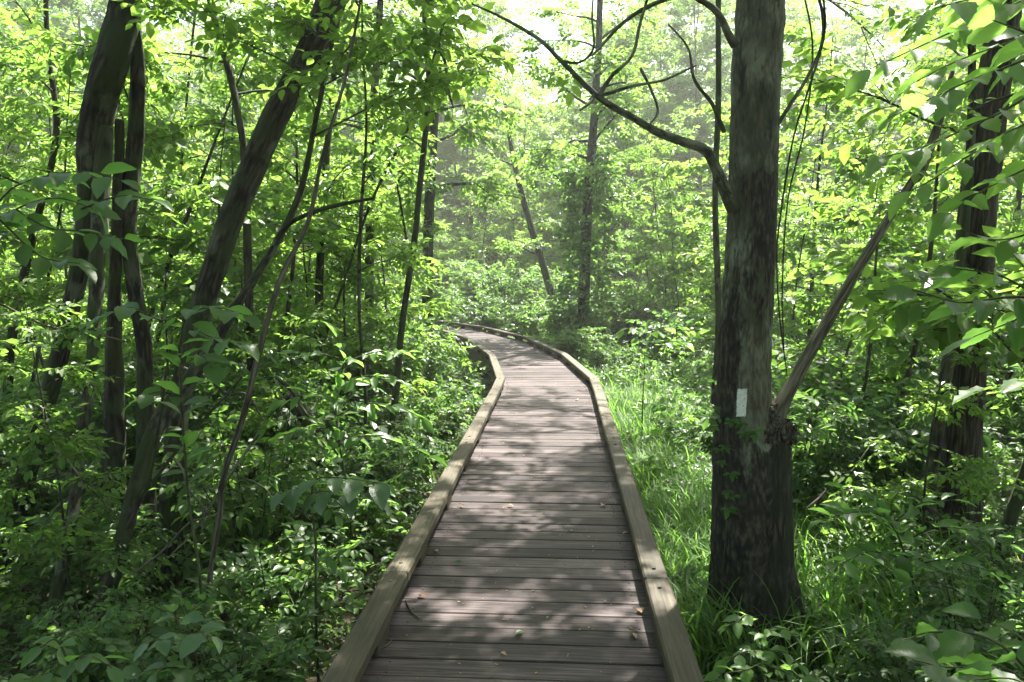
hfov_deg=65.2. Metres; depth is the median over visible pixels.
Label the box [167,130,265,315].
sapling
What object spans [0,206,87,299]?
sapling
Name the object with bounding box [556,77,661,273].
woodland tree
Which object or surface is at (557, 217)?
sapling
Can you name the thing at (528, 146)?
woodland tree
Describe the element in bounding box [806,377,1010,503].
leafy shrub
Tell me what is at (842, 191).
sapling
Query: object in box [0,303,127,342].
bare twig
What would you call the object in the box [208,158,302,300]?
sapling
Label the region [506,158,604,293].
woodland tree
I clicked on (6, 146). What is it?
woodland tree
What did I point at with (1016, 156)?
sapling
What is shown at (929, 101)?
woodland tree
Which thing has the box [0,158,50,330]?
sapling
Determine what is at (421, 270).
sapling
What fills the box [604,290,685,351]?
leafy shrub
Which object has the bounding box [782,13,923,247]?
woodland tree
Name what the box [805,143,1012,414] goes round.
sapling
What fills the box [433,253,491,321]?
leafy shrub
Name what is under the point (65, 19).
woodland tree
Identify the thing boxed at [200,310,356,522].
sapling
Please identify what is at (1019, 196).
woodland tree
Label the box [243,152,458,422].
sapling
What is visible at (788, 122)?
woodland tree
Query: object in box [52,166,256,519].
sapling
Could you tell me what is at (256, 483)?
dead stick
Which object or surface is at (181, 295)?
sapling
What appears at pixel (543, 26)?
sky
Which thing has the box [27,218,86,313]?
sapling
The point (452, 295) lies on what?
leafy shrub
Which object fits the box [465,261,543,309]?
leafy shrub
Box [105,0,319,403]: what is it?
thin sapling
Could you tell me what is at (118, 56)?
forked tree
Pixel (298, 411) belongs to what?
fallen log
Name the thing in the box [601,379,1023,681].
long grass
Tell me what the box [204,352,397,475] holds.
leafy shrub
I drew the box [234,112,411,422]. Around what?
sapling
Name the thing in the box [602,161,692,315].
sapling
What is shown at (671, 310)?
leafy shrub
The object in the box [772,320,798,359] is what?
leafy shrub
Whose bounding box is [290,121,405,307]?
sapling
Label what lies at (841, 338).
leafy shrub
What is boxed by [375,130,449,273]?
woodland tree
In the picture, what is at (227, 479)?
dead stick
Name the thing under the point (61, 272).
sapling
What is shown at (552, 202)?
sapling
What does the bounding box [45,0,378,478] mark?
thin tree
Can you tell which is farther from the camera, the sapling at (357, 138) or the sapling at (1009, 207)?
the sapling at (357, 138)
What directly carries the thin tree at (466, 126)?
on the ground at (348, 615)
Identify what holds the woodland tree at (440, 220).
on the ground at (348, 615)
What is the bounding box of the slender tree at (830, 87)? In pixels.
[780,0,1023,555]
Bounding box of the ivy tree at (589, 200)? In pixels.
[507,0,673,344]
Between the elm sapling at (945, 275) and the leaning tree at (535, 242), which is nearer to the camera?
the elm sapling at (945, 275)
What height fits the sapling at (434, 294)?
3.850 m
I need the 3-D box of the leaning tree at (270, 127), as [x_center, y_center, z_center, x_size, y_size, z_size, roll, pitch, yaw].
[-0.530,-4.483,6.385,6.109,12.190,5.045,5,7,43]
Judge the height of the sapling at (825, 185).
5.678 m
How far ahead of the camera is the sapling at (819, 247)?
17.46 m
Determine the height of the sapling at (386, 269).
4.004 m
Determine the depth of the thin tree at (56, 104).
7.77 m
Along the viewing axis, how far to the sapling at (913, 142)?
8.75 m
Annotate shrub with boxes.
[0,307,35,352]
[0,367,74,531]
[0,443,133,547]
[4,497,176,616]
[10,579,196,681]
[15,346,69,375]
[17,333,52,351]
[30,330,179,439]
[51,351,267,519]
[80,318,127,353]
[110,582,326,681]
[122,409,356,585]
[150,312,164,346]
[180,520,372,665]
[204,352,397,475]
[211,319,298,378]
[272,449,412,571]
[273,420,456,499]
[289,307,437,415]
[338,303,420,340]
[349,383,482,458]
[364,261,420,312]
[376,321,459,399]
[410,279,466,324]
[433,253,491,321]
[435,255,517,315]
[438,288,533,333]
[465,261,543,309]
[480,295,559,340]
[519,263,595,305]
[521,290,608,316]
[526,324,617,363]
[531,301,625,348]
[576,340,658,377]
[590,281,669,340]
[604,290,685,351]
[625,308,712,374]
[643,395,790,457]
[653,302,714,359]
[675,269,708,309]
[695,251,795,318]
[707,379,889,525]
[771,334,922,447]
[771,352,840,413]
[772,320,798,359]
[773,321,832,358]
[794,334,866,375]
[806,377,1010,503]
[815,594,1023,681]
[855,339,933,399]
[882,601,1023,681]
[891,557,1023,681]
[909,322,1023,420]
[945,516,1023,629]
[984,362,1023,475]
[992,332,1023,373]
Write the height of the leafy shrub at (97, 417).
1.491 m
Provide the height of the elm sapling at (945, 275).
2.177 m
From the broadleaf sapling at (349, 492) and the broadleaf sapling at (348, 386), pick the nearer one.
the broadleaf sapling at (349, 492)
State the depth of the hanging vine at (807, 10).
4.27 m
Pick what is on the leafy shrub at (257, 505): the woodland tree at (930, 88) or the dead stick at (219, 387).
the dead stick at (219, 387)
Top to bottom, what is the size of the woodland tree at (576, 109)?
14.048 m
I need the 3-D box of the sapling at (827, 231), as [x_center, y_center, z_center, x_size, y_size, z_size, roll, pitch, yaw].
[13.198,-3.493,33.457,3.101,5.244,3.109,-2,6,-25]
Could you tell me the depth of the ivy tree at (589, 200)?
18.57 m
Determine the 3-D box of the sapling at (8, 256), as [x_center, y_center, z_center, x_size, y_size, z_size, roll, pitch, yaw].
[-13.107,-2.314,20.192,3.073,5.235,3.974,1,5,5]
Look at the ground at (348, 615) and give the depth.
5.12 m
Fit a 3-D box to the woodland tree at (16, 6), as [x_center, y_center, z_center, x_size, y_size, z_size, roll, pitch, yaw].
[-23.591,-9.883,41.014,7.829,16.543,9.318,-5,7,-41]
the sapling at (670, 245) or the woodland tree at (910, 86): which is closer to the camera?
the sapling at (670, 245)
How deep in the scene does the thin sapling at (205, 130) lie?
9.84 m
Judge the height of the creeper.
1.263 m
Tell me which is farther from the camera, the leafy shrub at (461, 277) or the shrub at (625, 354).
the leafy shrub at (461, 277)
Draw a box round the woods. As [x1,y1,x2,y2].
[0,0,1023,298]
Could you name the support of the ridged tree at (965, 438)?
on the ground at (348, 615)
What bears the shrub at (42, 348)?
on the ground at (348, 615)
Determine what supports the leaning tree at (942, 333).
on the ground cover at (26, 626)
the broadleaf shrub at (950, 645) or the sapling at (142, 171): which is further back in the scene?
the sapling at (142, 171)
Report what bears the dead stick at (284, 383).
on the leafy shrub at (257, 505)
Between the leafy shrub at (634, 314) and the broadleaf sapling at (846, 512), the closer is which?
the broadleaf sapling at (846, 512)
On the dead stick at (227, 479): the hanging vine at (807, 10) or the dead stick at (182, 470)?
the dead stick at (182, 470)
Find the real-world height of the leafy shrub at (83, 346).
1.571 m
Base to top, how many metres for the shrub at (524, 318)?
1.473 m
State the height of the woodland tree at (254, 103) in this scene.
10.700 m
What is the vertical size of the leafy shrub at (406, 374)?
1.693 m
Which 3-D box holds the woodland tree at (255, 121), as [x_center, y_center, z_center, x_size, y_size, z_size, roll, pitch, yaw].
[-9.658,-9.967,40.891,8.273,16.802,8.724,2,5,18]
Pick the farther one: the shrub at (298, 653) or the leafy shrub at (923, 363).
the leafy shrub at (923, 363)
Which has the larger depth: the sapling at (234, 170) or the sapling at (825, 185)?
the sapling at (825, 185)
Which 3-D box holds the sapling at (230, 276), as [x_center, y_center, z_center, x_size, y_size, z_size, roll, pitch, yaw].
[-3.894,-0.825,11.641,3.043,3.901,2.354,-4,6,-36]
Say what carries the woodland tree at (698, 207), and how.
on the ground at (348, 615)
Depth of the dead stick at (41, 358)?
5.62 m
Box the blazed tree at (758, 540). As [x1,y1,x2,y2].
[470,0,995,671]
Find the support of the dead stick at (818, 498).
on the sapling at (973, 475)
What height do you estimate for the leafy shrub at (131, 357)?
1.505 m
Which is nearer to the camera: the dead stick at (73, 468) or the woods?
the dead stick at (73, 468)
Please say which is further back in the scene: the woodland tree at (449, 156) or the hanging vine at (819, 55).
the woodland tree at (449, 156)
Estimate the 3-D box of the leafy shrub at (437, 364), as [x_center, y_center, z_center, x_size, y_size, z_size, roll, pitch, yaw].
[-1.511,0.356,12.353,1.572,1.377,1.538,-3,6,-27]
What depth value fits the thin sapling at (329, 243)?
9.04 m
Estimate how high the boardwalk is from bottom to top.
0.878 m
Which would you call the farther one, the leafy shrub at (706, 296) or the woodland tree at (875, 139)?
the woodland tree at (875, 139)
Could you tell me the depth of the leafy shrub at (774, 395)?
10.06 m
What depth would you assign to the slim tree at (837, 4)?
11.42 m
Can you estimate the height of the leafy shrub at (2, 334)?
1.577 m
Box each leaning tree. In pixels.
[149,0,345,593]
[464,103,560,308]
[822,21,1023,566]
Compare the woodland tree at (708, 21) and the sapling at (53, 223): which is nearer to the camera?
the sapling at (53, 223)
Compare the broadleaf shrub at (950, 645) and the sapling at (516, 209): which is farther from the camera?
the sapling at (516, 209)
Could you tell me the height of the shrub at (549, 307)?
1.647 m
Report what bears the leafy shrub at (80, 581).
on the ground at (348, 615)
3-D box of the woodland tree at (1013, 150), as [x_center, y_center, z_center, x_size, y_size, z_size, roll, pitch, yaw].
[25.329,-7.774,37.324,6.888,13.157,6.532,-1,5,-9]
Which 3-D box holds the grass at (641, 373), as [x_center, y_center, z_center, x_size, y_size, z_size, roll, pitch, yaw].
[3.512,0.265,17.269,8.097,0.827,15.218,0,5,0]
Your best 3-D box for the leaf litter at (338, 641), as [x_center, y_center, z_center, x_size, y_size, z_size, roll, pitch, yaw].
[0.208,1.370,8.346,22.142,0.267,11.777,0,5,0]
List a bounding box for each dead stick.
[16,398,112,511]
[17,299,45,373]
[50,445,160,511]
[131,517,207,574]
[144,377,241,495]
[162,434,258,563]
[167,453,204,532]
[182,366,263,420]
[237,475,309,520]
[274,375,338,455]
[806,447,868,508]
[915,495,998,565]
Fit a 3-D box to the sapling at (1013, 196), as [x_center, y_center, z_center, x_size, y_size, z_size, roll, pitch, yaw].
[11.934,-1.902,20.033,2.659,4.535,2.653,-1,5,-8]
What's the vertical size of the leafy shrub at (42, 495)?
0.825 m
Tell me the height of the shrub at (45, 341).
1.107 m
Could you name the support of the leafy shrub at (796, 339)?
on the ground at (348, 615)
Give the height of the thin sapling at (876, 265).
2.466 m
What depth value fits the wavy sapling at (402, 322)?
8.47 m
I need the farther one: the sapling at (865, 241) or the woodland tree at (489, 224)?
the woodland tree at (489, 224)
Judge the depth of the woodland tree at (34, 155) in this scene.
35.88 m
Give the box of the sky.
[0,0,1023,273]
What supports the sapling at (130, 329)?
on the ground at (348, 615)
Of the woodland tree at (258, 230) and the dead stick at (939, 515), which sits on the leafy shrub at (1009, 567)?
the dead stick at (939, 515)
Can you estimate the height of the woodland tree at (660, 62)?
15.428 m
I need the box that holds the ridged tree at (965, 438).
[929,0,1022,555]
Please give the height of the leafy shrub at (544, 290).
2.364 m
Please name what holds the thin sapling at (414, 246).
on the ground at (348, 615)
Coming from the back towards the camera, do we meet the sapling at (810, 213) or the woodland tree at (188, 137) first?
the woodland tree at (188, 137)
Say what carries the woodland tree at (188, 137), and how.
on the ground at (348, 615)
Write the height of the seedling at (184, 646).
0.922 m
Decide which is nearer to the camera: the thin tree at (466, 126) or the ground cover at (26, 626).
the ground cover at (26, 626)
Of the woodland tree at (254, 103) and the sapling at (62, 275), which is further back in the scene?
the woodland tree at (254, 103)
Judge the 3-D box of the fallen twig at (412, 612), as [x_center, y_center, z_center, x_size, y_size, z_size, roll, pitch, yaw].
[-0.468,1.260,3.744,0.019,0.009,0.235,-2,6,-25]
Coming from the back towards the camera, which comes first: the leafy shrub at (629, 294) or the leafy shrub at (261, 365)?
the leafy shrub at (629, 294)
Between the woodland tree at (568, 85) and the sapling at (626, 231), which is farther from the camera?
the woodland tree at (568, 85)
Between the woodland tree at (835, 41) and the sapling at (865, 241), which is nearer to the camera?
the sapling at (865, 241)
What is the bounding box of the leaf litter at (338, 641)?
[0,389,1023,681]
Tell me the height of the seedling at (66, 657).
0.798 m
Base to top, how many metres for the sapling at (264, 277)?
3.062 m
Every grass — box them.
[525,332,1017,434]
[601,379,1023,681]
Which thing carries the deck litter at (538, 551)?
on the boardwalk
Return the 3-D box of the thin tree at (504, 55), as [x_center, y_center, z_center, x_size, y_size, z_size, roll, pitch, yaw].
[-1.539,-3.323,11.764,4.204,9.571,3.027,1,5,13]
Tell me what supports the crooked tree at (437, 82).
on the ground at (348, 615)
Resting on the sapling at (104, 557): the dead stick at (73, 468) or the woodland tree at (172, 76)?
the dead stick at (73, 468)
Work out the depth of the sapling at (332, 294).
11.84 m
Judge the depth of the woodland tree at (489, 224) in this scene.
42.57 m
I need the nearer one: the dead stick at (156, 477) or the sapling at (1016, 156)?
the dead stick at (156, 477)
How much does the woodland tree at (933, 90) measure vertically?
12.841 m
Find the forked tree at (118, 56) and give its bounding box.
[0,0,475,654]
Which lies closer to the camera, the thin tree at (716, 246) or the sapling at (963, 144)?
the thin tree at (716, 246)
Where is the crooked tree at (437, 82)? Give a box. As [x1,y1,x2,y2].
[67,0,529,648]
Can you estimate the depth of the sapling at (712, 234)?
30.92 m
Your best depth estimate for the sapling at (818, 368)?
8.12 m
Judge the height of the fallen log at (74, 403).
0.934 m
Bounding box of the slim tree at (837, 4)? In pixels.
[808,0,900,103]
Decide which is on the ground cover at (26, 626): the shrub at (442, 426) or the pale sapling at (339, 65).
the pale sapling at (339, 65)
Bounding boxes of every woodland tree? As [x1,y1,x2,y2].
[0,0,72,166]
[0,38,75,269]
[1,0,182,192]
[1,89,66,208]
[4,0,86,235]
[79,71,212,281]
[112,118,187,255]
[142,109,212,249]
[159,53,229,194]
[175,79,261,264]
[182,10,300,256]
[219,56,415,326]
[248,0,394,256]
[281,0,443,256]
[302,66,402,256]
[337,0,481,242]
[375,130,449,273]
[400,85,511,267]
[406,0,546,266]
[408,213,453,281]
[412,87,516,268]
[418,197,467,289]
[456,87,565,276]
[477,97,565,258]
[478,205,527,279]
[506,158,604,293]
[528,71,620,259]
[531,0,699,280]
[547,12,684,294]
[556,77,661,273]
[578,188,651,288]
[609,0,735,283]
[611,27,724,299]
[633,0,732,253]
[638,101,819,325]
[676,20,956,341]
[696,0,842,225]
[700,140,820,279]
[779,24,883,249]
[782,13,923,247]
[821,87,929,202]
[868,9,1023,242]
[876,0,1023,337]
[882,45,995,260]
[886,78,931,144]
[899,50,1002,237]
[1000,87,1022,227]
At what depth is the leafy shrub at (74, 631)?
3.67 m
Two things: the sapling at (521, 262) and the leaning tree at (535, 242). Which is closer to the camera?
the leaning tree at (535, 242)
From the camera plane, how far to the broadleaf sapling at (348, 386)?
5.23 m
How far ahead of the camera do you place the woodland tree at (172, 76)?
33.83 m
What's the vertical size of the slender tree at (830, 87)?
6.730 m
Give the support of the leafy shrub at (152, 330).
on the ground at (348, 615)
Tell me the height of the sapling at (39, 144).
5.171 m
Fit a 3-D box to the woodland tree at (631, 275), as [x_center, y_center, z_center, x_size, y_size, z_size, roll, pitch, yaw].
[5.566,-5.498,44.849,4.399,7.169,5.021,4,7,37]
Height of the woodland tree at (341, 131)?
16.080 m
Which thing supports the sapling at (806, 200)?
on the ground at (348, 615)
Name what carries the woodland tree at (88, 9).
on the ground at (348, 615)
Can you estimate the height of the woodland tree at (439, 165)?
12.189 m
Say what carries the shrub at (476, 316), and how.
on the ground at (348, 615)
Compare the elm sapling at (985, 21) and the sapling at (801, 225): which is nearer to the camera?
the elm sapling at (985, 21)
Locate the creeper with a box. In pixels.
[700,406,765,623]
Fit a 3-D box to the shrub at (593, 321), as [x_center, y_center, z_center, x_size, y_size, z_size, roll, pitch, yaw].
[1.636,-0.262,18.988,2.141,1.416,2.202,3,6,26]
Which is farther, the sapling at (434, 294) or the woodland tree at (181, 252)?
the woodland tree at (181, 252)
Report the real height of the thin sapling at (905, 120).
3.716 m
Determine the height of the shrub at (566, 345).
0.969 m
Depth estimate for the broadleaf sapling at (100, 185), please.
3.03 m
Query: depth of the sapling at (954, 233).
21.65 m
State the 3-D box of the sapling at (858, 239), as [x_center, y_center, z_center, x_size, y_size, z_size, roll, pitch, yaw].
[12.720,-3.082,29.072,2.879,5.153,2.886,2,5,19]
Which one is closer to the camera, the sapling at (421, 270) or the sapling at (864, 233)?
the sapling at (421, 270)
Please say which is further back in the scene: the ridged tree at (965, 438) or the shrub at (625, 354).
the shrub at (625, 354)
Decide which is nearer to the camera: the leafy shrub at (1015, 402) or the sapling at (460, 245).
the leafy shrub at (1015, 402)
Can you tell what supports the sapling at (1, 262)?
on the ground at (348, 615)
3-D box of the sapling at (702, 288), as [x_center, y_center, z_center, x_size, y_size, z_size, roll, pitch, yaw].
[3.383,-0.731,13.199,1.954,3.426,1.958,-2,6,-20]
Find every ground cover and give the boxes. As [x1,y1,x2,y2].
[0,316,1023,510]
[0,442,1023,681]
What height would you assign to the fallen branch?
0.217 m
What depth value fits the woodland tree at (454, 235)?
36.25 m
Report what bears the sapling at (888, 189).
on the ground at (348, 615)
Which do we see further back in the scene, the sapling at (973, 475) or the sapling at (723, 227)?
the sapling at (723, 227)
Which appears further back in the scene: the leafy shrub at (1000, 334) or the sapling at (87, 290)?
the sapling at (87, 290)
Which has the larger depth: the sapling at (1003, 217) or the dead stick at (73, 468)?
the sapling at (1003, 217)
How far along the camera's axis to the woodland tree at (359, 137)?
44.73 m
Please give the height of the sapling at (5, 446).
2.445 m
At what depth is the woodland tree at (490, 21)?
42.14 m
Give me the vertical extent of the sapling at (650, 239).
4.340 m
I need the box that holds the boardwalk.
[321,318,703,681]
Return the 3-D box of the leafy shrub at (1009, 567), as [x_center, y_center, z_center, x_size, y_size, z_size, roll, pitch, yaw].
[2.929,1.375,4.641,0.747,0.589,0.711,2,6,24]
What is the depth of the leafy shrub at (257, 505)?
5.22 m
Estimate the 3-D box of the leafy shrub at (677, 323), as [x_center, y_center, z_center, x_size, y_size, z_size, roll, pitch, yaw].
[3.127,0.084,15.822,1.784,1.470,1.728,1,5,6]
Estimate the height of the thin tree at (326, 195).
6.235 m
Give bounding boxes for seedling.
[9,636,128,681]
[122,604,225,681]
[704,611,823,681]
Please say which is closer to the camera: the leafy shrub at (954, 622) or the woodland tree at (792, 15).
the leafy shrub at (954, 622)
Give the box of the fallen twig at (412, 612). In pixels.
[405,600,421,619]
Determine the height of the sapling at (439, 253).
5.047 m
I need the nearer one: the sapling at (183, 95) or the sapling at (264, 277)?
the sapling at (264, 277)
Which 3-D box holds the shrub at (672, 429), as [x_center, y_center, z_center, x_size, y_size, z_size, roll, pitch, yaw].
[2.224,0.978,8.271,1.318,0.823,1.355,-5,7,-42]
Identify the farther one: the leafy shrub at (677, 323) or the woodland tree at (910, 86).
the woodland tree at (910, 86)
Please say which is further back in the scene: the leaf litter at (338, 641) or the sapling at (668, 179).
the sapling at (668, 179)
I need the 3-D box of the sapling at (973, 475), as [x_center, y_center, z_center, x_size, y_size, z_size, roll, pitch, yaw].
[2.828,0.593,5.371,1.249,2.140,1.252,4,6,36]
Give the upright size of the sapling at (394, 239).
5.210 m
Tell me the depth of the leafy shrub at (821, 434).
6.19 m
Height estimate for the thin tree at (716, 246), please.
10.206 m
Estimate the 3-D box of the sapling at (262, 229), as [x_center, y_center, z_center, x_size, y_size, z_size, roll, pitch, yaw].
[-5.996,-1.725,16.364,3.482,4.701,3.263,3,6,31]
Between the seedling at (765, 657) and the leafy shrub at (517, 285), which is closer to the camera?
the seedling at (765, 657)
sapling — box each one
[0,7,168,376]
[0,54,175,389]
[0,67,168,472]
[0,150,34,291]
[0,155,67,287]
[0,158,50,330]
[0,158,74,386]
[0,162,172,283]
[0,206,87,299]
[0,224,59,592]
[0,274,179,621]
[8,64,241,350]
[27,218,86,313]
[38,104,348,451]
[44,209,104,299]
[46,149,163,302]
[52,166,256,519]
[82,302,259,665]
[104,164,188,325]
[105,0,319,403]
[109,14,388,374]
[110,2,237,373]
[148,145,285,349]
[148,178,346,445]
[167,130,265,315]
[179,109,378,341]
[186,172,310,354]
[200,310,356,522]
[206,0,389,596]
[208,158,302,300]
[222,1,364,371]
[222,137,383,380]
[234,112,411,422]
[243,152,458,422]
[266,320,447,559]
[270,476,395,681]
[272,0,456,452]
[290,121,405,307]
[295,166,448,374]
[308,0,479,381]
[324,128,477,394]
[327,0,502,446]
[349,174,466,366]
[374,173,422,278]
[375,185,413,303]
[382,196,465,306]
[395,191,452,282]
[442,161,536,287]
[465,170,562,290]
[498,207,571,303]
[524,163,616,283]
[543,211,603,296]
[574,122,714,321]
[593,229,633,303]
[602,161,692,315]
[616,321,709,434]
[617,179,723,333]
[620,218,681,311]
[655,197,779,363]
[678,216,725,321]
[680,218,725,291]
[771,138,996,439]
[772,114,875,393]
[774,215,807,320]
[775,200,830,334]
[782,194,832,326]
[783,191,859,340]
[789,175,846,278]
[790,190,942,471]
[791,147,946,333]
[799,195,841,278]
[804,72,1023,462]
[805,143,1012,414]
[807,482,1023,613]
[817,49,1023,417]
[817,150,958,362]
[823,272,1023,594]
[839,186,905,316]
[844,0,1023,265]
[846,184,897,249]
[852,236,906,245]
[882,265,1023,359]
[900,123,965,262]
[935,201,1022,306]
[945,213,1000,302]
[952,378,1023,405]
[953,192,1023,270]
[995,186,1023,261]
[997,152,1023,254]
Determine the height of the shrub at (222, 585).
0.847 m
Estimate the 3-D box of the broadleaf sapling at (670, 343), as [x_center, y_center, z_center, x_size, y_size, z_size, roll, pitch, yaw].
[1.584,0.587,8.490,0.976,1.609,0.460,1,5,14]
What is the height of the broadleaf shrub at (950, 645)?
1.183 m
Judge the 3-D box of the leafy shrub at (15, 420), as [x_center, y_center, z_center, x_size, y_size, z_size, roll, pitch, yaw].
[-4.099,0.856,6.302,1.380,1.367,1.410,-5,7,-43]
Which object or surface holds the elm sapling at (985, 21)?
on the ground at (348, 615)
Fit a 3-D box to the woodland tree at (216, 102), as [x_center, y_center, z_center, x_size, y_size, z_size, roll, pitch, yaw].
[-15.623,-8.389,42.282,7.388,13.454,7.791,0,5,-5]
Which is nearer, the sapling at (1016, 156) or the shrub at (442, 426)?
the shrub at (442, 426)
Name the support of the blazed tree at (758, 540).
on the ground at (348, 615)
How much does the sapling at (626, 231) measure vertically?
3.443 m
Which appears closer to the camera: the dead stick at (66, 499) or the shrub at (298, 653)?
the shrub at (298, 653)
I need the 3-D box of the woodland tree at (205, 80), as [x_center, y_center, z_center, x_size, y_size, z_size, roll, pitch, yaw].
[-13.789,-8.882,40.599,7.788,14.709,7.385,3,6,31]
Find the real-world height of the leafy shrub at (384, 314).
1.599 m
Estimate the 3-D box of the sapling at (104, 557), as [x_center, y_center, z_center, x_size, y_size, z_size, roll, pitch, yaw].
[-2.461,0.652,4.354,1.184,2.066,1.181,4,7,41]
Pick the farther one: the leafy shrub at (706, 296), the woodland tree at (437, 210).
the woodland tree at (437, 210)
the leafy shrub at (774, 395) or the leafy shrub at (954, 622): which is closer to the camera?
the leafy shrub at (954, 622)
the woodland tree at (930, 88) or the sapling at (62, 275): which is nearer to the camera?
the sapling at (62, 275)
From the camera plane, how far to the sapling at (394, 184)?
32.04 m
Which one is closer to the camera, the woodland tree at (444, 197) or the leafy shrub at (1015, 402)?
the leafy shrub at (1015, 402)
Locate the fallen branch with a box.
[0,458,92,483]
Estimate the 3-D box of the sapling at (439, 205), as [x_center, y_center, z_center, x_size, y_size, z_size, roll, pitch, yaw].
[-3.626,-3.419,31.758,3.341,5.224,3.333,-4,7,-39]
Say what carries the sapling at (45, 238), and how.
on the ground at (348, 615)
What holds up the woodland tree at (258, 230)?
on the ground at (348, 615)
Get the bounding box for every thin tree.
[0,0,152,425]
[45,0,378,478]
[183,0,446,382]
[266,0,543,345]
[307,0,529,355]
[710,0,721,408]
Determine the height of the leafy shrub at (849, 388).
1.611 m
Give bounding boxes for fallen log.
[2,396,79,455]
[270,381,331,473]
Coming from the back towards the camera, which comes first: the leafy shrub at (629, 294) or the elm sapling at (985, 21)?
the leafy shrub at (629, 294)
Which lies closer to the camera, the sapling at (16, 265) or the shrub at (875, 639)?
the shrub at (875, 639)
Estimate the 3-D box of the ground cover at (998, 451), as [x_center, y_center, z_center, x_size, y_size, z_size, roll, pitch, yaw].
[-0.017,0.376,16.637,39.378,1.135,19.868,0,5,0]
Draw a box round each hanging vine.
[776,0,825,375]
[781,0,813,343]
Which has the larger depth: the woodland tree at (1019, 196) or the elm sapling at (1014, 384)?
the woodland tree at (1019, 196)
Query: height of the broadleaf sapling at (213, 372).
2.001 m
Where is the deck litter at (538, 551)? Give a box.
[377,363,632,681]
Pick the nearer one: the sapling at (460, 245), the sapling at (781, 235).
the sapling at (781, 235)
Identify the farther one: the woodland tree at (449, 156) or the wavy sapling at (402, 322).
the woodland tree at (449, 156)
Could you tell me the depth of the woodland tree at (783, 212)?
40.51 m
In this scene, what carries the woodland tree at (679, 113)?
on the ground at (348, 615)
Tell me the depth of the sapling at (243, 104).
9.85 m
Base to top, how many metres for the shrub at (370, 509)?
0.829 m
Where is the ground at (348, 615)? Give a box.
[0,279,1023,681]
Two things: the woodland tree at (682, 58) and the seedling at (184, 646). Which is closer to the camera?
the seedling at (184, 646)
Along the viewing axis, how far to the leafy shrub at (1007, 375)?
10.57 m
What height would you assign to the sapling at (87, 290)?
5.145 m
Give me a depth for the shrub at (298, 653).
3.52 m
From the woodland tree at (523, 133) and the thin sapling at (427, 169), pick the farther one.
the woodland tree at (523, 133)
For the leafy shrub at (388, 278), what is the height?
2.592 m
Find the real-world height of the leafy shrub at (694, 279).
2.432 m
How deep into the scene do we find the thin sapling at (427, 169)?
9.05 m
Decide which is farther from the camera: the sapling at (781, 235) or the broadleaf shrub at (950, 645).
the sapling at (781, 235)
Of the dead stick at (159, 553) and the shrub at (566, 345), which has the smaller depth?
the dead stick at (159, 553)
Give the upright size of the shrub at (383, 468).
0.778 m

